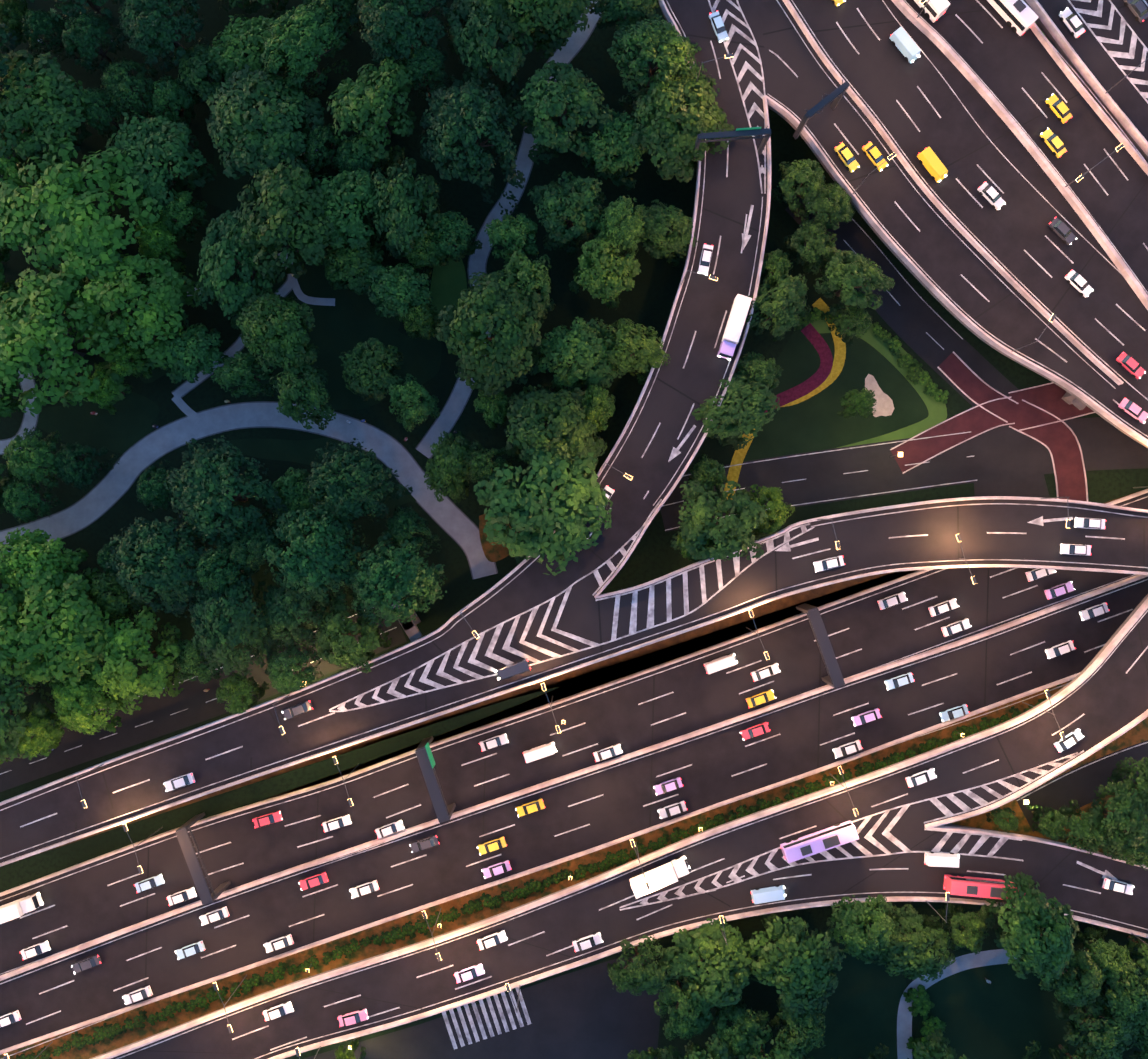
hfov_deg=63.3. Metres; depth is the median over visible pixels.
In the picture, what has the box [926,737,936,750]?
shrub
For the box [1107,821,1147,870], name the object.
tree
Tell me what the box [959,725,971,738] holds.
shrub
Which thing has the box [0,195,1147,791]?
road
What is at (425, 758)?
sign gantries
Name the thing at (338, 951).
shrub
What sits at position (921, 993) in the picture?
shrub
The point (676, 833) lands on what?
shrub
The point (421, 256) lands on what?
tree
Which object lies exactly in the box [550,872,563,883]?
shrub
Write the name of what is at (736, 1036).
tree
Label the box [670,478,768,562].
tree
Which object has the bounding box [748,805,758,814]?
shrub
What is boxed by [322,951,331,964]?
shrub
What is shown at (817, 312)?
shrub
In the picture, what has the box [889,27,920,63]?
van
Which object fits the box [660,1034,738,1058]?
tree
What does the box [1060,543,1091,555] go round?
car
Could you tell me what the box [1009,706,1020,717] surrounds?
shrub
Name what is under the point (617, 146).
tree
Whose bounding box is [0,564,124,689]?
tree
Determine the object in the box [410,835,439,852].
car
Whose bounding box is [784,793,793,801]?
shrub
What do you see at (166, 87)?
tree
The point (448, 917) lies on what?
shrub
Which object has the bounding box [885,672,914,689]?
car
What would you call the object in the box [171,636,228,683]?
tree
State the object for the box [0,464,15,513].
tree
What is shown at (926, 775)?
car
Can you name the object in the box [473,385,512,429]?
tree
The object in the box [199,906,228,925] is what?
car
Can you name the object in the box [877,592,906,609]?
car
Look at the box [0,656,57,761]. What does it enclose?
tree
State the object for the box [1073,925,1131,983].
tree
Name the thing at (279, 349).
tree
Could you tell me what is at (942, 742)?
shrub
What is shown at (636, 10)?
tree
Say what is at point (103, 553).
tree
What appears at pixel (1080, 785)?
road
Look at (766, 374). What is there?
tree
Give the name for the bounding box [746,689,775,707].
car
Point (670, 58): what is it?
tree
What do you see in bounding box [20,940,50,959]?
car
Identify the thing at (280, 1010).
car
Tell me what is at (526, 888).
shrub
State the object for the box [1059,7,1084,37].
car
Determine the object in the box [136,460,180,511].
tree
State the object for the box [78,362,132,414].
tree
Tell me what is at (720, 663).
van
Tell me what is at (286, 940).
car
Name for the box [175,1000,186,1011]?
shrub
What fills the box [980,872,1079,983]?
tree
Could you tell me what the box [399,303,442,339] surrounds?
tree
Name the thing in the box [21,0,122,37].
tree
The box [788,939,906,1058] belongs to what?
lawn
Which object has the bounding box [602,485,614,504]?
car
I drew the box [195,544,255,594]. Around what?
tree
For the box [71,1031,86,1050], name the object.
shrub
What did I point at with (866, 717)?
car
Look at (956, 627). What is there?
car
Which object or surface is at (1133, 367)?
car
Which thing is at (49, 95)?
tree
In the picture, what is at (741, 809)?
shrub
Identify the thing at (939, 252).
ramp deck
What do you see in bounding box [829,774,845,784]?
shrub
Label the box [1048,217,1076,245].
car
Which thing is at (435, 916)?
shrub
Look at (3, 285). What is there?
tree
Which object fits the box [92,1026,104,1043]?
shrub
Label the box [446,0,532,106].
tree
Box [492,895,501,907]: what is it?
shrub
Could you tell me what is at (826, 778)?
shrub
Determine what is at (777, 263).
tree
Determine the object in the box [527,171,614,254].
tree
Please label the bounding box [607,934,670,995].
tree
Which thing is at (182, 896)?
car
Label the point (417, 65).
tree
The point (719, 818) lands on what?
shrub
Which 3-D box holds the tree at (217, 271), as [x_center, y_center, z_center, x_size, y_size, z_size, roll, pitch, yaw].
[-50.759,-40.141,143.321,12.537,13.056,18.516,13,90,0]
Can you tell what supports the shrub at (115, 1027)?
on the median soil at (184, 1016)
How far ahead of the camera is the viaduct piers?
143.25 m
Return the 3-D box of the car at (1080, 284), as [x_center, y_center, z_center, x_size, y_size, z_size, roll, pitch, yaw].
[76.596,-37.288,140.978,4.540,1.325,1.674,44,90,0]
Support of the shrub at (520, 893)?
on the median soil at (184, 1016)
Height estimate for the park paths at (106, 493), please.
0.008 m
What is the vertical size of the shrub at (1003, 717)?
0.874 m
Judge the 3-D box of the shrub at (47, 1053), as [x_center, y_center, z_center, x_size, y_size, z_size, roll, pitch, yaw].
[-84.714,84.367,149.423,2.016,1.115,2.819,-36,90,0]
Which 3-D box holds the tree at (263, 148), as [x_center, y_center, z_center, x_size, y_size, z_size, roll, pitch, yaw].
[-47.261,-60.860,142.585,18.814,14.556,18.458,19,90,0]
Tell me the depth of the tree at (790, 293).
140.15 m
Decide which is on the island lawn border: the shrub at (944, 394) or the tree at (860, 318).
the shrub at (944, 394)
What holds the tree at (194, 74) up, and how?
on the ground at (648, 297)
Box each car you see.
[0,1010,21,1027]
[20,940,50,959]
[71,954,101,973]
[123,985,152,1004]
[134,874,164,892]
[163,772,195,791]
[167,887,196,905]
[175,940,204,959]
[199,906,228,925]
[253,811,282,827]
[262,1001,293,1020]
[264,934,293,952]
[282,700,312,719]
[299,872,328,890]
[322,814,351,831]
[338,1008,368,1026]
[349,880,378,897]
[375,820,404,838]
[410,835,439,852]
[454,963,484,982]
[477,836,506,854]
[477,930,507,949]
[479,733,508,750]
[482,860,511,878]
[516,798,544,816]
[572,932,602,951]
[593,744,622,761]
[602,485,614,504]
[654,777,682,794]
[658,801,686,818]
[698,244,713,274]
[709,10,728,42]
[740,722,769,739]
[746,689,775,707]
[751,663,780,681]
[813,555,844,571]
[832,0,845,6]
[833,740,862,757]
[834,142,859,172]
[851,708,881,725]
[862,141,887,171]
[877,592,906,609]
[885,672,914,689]
[905,768,936,787]
[928,598,957,616]
[939,704,969,721]
[941,618,970,636]
[977,182,1004,209]
[1025,568,1055,581]
[1040,128,1066,157]
[1044,581,1074,598]
[1045,94,1072,123]
[1045,640,1075,658]
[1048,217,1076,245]
[1053,728,1083,752]
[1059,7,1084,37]
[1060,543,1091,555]
[1064,270,1093,297]
[1074,517,1105,529]
[1079,602,1109,620]
[1102,878,1133,894]
[1116,352,1145,378]
[1118,398,1147,422]
[1123,0,1147,22]
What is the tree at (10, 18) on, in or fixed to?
on the ground at (648, 297)
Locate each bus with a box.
[780,820,858,862]
[914,0,949,22]
[943,874,1025,899]
[987,0,1037,35]
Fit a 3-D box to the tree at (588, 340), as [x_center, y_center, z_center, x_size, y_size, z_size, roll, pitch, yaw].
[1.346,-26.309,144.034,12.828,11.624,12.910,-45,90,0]
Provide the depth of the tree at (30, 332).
135.89 m
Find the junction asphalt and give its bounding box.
[972,440,1049,497]
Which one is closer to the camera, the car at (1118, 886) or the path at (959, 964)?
the car at (1118, 886)
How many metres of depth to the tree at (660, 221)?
140.31 m
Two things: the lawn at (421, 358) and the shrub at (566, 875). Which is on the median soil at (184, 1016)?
the shrub at (566, 875)
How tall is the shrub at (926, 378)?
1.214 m
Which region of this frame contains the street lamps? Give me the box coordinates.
[4,0,1147,1058]
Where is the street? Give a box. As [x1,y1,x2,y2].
[304,949,661,1058]
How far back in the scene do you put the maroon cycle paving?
149.61 m
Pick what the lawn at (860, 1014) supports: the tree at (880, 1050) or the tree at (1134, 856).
the tree at (880, 1050)
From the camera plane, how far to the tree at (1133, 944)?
143.18 m
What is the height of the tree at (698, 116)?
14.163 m
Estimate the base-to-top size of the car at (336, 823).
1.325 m
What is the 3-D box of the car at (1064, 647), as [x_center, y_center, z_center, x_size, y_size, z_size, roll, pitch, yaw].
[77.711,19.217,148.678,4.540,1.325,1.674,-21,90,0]
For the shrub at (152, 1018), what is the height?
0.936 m
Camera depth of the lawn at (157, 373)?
149.64 m
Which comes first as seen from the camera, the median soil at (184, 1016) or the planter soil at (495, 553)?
the planter soil at (495, 553)
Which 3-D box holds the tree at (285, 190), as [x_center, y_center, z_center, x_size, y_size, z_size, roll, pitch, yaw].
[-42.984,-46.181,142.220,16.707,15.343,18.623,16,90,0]
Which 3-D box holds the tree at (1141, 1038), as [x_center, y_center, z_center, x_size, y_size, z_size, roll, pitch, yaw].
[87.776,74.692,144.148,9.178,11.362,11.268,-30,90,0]
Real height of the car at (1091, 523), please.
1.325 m
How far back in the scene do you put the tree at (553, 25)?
138.48 m
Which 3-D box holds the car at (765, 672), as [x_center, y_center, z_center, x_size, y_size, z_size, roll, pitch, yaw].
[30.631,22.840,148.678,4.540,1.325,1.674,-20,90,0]
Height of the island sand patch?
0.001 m
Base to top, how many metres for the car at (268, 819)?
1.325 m
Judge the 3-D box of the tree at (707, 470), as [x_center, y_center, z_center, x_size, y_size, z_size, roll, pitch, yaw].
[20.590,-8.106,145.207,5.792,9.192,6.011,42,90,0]
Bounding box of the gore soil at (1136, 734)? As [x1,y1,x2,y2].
[948,717,1147,861]
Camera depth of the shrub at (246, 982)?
149.12 m
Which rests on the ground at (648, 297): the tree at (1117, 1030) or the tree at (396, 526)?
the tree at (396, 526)
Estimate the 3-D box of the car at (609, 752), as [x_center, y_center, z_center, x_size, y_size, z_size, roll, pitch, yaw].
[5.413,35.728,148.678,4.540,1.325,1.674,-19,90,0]
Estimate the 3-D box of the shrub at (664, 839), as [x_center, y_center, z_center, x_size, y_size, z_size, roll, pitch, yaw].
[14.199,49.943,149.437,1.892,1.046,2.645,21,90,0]
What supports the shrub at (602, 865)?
on the median soil at (184, 1016)
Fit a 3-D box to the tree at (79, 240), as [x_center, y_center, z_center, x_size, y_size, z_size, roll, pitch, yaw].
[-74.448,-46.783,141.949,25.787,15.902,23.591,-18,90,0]
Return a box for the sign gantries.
[175,80,849,904]
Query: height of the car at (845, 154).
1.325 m
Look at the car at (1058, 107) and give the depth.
140.83 m
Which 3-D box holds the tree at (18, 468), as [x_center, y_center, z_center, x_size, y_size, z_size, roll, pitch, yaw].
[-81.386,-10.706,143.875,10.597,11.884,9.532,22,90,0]
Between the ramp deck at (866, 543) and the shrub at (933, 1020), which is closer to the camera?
the ramp deck at (866, 543)
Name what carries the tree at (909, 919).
on the ground at (648, 297)
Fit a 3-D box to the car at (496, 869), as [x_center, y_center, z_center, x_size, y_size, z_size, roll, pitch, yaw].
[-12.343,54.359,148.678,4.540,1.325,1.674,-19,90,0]
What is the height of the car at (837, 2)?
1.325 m
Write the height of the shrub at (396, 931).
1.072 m
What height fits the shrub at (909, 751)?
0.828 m
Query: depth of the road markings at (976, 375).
149.51 m
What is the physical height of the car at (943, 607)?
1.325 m
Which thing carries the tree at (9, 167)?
on the ground at (648, 297)
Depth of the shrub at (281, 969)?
149.07 m
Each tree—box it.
[0,0,41,43]
[0,23,20,101]
[0,50,102,183]
[0,137,162,292]
[0,142,49,231]
[0,243,11,267]
[0,263,29,310]
[0,264,125,416]
[0,378,20,421]
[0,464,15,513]
[0,527,99,606]
[0,547,42,640]
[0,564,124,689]
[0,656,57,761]
[1,476,60,522]
[2,426,81,488]
[17,704,67,757]
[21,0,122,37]
[21,10,77,61]
[49,669,124,734]
[53,441,119,490]
[61,12,131,75]
[63,253,204,371]
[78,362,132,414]
[80,87,129,139]
[85,570,146,621]
[86,606,183,714]
[96,536,136,573]
[100,60,168,122]
[102,110,216,215]
[105,515,221,617]
[107,338,157,378]
[116,0,210,71]
[134,216,186,271]
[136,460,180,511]
[148,74,199,128]
[156,323,227,383]
[157,191,207,242]
[163,435,303,548]
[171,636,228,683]
[178,43,229,116]
[188,560,285,675]
[194,207,284,329]
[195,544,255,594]
[205,63,324,181]
[208,14,300,81]
[211,351,273,398]
[215,671,268,714]
[227,519,287,574]
[229,0,288,26]
[233,156,346,279]
[236,287,318,372]
[256,2,357,98]
[258,505,369,610]
[261,579,331,648]
[264,644,323,693]
[269,362,335,429]
[272,467,326,519]
[303,0,367,47]
[303,123,352,174]
[304,438,412,525]
[306,169,389,249]
[314,598,391,673]
[320,242,389,294]
[326,55,416,174]
[332,134,390,180]
[334,1037,365,1058]
[338,337,403,400]
[347,0,449,71]
[348,530,447,626]
[359,263,432,320]
[364,157,441,258]
[385,506,441,551]
[389,373,439,431]
[396,46,454,102]
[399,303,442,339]
[403,227,446,276]
[419,73,525,215]
[421,210,482,266]
[424,431,482,502]
[435,271,546,399]
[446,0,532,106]
[463,447,512,488]
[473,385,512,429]
[473,428,612,575]
[484,213,538,265]
[494,0,592,58]
[497,249,554,323]
[504,385,606,481]
[506,60,619,164]
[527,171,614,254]
[537,317,627,393]
[568,235,640,308]
[576,381,615,431]
[582,112,647,190]
[589,0,660,31]
[594,195,647,256]
[600,318,670,384]
[607,16,706,121]
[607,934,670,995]
[627,1047,669,1058]
[628,68,734,182]
[634,199,697,266]
[653,964,712,1040]
[658,917,759,1010]
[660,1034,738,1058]
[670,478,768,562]
[676,521,713,560]
[688,454,727,498]
[692,373,779,449]
[711,993,768,1054]
[728,1023,806,1058]
[736,352,782,393]
[741,484,794,535]
[744,913,845,1016]
[746,273,811,341]
[760,249,792,291]
[769,996,825,1055]
[771,159,825,216]
[783,215,836,274]
[799,181,855,230]
[813,249,894,316]
[826,894,895,963]
[828,305,871,345]
[837,387,876,418]
[858,1043,888,1058]
[859,903,956,981]
[907,1029,966,1058]
[936,902,988,954]
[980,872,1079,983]
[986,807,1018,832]
[1022,1040,1041,1058]
[1026,804,1068,841]
[1039,933,1103,1006]
[1048,1043,1093,1058]
[1052,994,1141,1058]
[1053,799,1111,853]
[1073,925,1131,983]
[1083,781,1147,859]
[1093,949,1147,1023]
[1107,756,1147,814]
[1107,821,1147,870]
[1113,978,1147,1050]
[1122,935,1147,989]
[1129,1025,1147,1058]
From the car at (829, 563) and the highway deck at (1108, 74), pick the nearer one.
the car at (829, 563)
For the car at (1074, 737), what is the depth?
142.83 m
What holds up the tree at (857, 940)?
on the ground at (648, 297)
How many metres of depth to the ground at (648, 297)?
149.65 m
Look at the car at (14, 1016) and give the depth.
148.34 m
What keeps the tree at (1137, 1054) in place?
on the ground at (648, 297)
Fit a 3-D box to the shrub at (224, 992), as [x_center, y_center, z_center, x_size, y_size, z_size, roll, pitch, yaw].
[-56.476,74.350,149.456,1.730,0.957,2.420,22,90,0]
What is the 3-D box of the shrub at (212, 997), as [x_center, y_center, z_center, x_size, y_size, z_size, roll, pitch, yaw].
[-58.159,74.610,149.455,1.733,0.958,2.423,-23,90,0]
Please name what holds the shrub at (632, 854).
on the median soil at (184, 1016)
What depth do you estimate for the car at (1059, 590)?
148.53 m
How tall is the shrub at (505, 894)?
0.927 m
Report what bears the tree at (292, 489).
on the ground at (648, 297)
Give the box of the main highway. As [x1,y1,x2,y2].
[0,493,1147,1049]
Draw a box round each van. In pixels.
[495,658,530,679]
[523,742,556,762]
[704,653,737,673]
[751,885,785,903]
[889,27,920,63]
[917,147,947,182]
[924,851,959,867]
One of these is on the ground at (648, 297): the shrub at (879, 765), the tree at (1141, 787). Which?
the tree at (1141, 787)
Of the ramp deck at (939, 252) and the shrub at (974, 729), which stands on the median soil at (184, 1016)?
the shrub at (974, 729)
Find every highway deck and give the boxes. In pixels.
[789,0,1147,407]
[1023,0,1147,162]
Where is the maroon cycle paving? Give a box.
[891,353,1093,501]
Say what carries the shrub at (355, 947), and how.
on the median soil at (184, 1016)
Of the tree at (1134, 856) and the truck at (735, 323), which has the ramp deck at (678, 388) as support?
the truck at (735, 323)
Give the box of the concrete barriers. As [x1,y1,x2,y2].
[0,0,1147,1058]
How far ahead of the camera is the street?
149.63 m
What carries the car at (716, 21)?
on the ramp deck at (678, 388)
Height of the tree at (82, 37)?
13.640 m
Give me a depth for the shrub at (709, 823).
149.03 m
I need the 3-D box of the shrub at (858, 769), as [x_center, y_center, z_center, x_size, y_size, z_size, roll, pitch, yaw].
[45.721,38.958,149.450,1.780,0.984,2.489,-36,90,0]
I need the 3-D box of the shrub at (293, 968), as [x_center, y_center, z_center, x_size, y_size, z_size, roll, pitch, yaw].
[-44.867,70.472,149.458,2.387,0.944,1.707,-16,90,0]
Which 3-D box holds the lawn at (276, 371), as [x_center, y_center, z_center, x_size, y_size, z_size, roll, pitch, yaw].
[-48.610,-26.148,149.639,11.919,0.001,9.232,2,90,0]
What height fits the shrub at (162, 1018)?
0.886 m
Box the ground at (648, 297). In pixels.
[0,0,1147,1058]
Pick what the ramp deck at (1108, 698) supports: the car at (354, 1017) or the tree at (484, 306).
the car at (354, 1017)
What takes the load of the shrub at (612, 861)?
on the median soil at (184, 1016)
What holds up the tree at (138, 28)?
on the ground at (648, 297)
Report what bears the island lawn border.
on the island lawn at (816, 422)
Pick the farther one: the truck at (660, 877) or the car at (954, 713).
the car at (954, 713)
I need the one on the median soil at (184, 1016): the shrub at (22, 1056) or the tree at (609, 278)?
the shrub at (22, 1056)
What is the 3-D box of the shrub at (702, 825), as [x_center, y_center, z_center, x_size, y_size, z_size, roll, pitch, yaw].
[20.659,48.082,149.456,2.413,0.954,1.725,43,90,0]
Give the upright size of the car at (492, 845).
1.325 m
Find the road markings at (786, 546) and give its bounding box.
[0,0,1147,1058]
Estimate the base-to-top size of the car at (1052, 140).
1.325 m
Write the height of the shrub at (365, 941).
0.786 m
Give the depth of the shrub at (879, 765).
149.11 m
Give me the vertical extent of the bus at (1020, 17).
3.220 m
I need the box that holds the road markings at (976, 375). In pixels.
[890,351,1094,501]
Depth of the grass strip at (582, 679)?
149.64 m
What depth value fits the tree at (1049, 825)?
142.79 m
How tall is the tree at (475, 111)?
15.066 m
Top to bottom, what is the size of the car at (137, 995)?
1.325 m
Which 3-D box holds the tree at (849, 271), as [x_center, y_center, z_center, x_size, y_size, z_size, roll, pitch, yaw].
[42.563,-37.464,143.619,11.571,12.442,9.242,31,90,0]
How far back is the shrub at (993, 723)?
149.18 m
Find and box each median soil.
[0,680,1071,1058]
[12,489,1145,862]
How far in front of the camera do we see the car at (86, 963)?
148.53 m
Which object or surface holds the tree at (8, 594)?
on the ground at (648, 297)
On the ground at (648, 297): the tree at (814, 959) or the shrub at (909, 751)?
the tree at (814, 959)
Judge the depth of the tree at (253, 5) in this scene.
143.93 m
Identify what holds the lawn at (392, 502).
on the ground at (648, 297)
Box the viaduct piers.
[392,392,1085,641]
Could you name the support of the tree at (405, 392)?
on the ground at (648, 297)
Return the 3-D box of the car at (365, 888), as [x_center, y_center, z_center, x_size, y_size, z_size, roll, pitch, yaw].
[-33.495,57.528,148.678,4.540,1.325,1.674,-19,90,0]
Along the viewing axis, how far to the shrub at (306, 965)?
149.17 m
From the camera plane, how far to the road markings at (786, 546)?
141.64 m
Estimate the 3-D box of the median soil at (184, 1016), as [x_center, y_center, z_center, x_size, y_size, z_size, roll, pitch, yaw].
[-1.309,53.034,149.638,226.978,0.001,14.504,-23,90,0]
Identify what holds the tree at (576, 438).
on the ground at (648, 297)
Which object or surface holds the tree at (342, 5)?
on the ground at (648, 297)
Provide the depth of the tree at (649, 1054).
144.95 m
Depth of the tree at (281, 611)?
138.18 m
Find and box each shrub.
[16,1054,30,1058]
[30,1052,39,1058]
[37,1046,51,1058]
[51,1046,62,1056]
[61,1041,73,1051]
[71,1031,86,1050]
[83,1034,95,1045]
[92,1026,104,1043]
[101,1023,116,1040]
[108,1023,126,1034]
[124,1018,134,1030]
[133,1010,146,1027]
[146,1012,159,1025]
[158,1008,167,1021]
[164,1001,177,1017]
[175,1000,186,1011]
[184,999,197,1011]
[193,994,209,1009]
[206,987,217,1002]
[215,986,228,1000]
[230,982,240,996]
[241,979,251,994]
[249,973,262,988]
[263,971,276,982]
[272,962,285,979]
[286,964,299,974]
[297,960,310,972]
[308,954,319,969]
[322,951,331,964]
[330,945,345,960]
[341,943,352,957]
[350,938,360,951]
[359,936,371,946]
[371,934,382,945]
[380,931,395,943]
[390,926,405,940]
[402,921,415,939]
[413,919,429,935]
[423,915,437,926]
[433,911,443,924]
[443,913,453,921]
[450,906,460,919]
[460,900,475,914]
[474,898,483,911]
[480,892,496,908]
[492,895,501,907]
[500,890,513,901]
[513,886,527,898]
[523,881,532,894]
[528,879,544,892]
[541,877,553,887]
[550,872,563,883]
[560,869,572,878]
[572,864,588,879]
[584,863,598,873]
[597,860,612,871]
[605,851,620,865]
[616,849,629,865]
[628,847,637,859]
[635,841,647,854]
[648,840,660,850]
[657,833,669,847]
[670,827,681,843]
[679,829,689,838]
[686,824,697,835]
[696,821,707,832]
[705,817,718,828]
[714,813,725,824]
[728,810,738,820]
[736,804,749,817]
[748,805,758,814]
[756,798,770,808]
[770,797,782,806]
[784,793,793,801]
[789,786,804,797]
[794,311,811,329]
[805,782,816,794]
[809,307,822,322]
[815,780,824,790]
[821,311,838,323]
[822,774,832,786]
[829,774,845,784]
[844,768,852,780]
[854,764,864,776]
[862,761,873,773]
[872,322,881,337]
[874,759,886,769]
[876,329,891,342]
[883,756,895,765]
[887,335,901,355]
[890,752,904,762]
[897,353,916,367]
[902,984,929,1004]
[905,748,915,757]
[906,361,922,381]
[906,1037,927,1058]
[907,996,934,1016]
[913,371,931,385]
[918,743,926,753]
[920,1027,938,1043]
[922,1016,946,1030]
[923,381,937,394]
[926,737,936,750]
[929,388,948,403]
[935,738,946,746]
[949,726,962,741]
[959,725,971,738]
[966,724,978,734]
[979,717,988,731]
[988,717,1001,726]
[1000,714,1009,722]
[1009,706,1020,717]
[1023,704,1032,712]
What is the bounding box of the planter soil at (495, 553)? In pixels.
[479,514,525,561]
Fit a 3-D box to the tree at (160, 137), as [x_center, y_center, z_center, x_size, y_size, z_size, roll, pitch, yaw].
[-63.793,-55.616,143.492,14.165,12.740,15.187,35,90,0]
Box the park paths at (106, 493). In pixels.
[0,1,599,578]
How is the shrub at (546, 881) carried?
on the median soil at (184, 1016)
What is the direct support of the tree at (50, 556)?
on the ground at (648, 297)
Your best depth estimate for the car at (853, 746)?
148.51 m
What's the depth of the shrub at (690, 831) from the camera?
149.20 m
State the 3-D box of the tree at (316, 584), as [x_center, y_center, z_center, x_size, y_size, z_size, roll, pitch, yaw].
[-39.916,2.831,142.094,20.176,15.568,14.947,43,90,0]
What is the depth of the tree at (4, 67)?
136.84 m
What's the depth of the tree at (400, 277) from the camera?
140.18 m
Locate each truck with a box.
[0,892,43,923]
[629,856,690,898]
[717,294,751,359]
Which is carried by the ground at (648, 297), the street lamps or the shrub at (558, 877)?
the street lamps
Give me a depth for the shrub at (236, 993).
149.16 m
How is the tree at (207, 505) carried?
on the ground at (648, 297)
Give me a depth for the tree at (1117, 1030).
140.41 m
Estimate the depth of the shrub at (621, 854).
149.06 m
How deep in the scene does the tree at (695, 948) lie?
139.75 m
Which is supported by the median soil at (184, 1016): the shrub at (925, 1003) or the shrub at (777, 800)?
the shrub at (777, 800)
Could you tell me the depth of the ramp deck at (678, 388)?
141.65 m
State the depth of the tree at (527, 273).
138.87 m
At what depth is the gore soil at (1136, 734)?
149.64 m
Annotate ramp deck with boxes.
[0,0,767,850]
[0,499,1147,862]
[90,594,1147,1058]
[669,824,1147,933]
[760,0,1147,447]
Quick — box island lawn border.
[805,315,946,447]
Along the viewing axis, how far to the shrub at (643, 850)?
149.21 m
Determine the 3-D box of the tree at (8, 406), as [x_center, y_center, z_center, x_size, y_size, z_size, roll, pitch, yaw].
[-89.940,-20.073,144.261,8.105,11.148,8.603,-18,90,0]
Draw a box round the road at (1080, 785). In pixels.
[1016,740,1147,831]
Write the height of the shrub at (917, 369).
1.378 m
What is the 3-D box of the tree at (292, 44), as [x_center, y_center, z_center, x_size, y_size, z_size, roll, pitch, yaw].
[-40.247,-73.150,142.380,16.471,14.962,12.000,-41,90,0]
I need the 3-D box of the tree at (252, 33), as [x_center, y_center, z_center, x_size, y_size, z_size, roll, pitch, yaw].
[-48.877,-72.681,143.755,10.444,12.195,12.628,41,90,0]
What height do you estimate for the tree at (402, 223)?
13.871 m
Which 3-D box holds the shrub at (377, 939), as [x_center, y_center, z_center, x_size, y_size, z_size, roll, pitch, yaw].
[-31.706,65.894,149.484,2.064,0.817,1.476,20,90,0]
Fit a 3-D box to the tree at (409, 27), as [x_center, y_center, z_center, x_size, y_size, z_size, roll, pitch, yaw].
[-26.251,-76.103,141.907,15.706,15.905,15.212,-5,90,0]
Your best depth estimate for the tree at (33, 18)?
139.71 m
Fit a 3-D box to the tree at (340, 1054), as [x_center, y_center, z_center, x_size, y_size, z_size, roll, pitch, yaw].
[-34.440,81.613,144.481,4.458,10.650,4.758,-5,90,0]
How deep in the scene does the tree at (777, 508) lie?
140.29 m
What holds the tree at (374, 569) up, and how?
on the ground at (648, 297)
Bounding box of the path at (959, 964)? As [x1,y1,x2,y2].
[897,949,1018,1058]
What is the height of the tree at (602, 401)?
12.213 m
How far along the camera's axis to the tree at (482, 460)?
139.57 m
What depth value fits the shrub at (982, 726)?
149.18 m
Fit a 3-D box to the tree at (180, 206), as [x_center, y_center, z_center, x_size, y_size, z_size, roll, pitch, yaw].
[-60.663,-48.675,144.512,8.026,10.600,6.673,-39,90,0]
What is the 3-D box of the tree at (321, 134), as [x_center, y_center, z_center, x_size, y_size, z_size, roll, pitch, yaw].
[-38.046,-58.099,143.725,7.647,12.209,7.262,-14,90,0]
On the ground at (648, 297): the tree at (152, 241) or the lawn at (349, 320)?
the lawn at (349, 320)
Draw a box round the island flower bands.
[724,298,845,499]
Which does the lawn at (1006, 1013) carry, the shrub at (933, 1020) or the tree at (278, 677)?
the shrub at (933, 1020)
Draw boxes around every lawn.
[37,389,159,453]
[140,336,181,383]
[172,207,236,286]
[201,140,255,210]
[227,437,379,467]
[240,347,303,394]
[266,248,400,407]
[325,376,383,409]
[350,481,416,508]
[372,327,441,405]
[430,256,466,341]
[737,324,928,461]
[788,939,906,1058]
[912,954,1106,1058]
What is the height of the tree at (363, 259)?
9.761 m
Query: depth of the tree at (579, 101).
138.77 m
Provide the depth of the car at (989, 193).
140.83 m
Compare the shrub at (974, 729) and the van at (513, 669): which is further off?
the shrub at (974, 729)
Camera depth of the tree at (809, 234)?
141.35 m
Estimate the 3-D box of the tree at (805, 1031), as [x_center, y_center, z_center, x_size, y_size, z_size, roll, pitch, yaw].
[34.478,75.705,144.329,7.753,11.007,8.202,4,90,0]
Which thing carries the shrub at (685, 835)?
on the median soil at (184, 1016)
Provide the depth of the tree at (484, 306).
137.40 m
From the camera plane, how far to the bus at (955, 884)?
140.60 m
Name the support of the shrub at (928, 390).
on the island lawn border
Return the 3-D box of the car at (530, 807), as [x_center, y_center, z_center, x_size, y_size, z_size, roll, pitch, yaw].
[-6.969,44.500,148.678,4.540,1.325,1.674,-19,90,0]
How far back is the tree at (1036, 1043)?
144.98 m
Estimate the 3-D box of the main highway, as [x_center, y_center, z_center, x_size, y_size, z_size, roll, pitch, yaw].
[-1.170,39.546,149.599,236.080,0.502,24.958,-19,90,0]
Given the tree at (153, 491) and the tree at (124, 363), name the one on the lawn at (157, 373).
the tree at (124, 363)
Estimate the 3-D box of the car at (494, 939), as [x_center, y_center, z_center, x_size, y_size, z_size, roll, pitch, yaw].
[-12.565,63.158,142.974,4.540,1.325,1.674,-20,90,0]
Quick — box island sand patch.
[865,374,893,416]
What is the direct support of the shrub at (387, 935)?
on the median soil at (184, 1016)
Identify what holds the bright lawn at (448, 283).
on the ground at (648, 297)
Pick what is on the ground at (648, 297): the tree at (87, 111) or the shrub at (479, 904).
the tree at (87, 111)
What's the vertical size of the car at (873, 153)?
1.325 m
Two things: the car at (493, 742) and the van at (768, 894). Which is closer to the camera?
the van at (768, 894)
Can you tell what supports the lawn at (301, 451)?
on the ground at (648, 297)
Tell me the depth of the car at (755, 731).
148.51 m

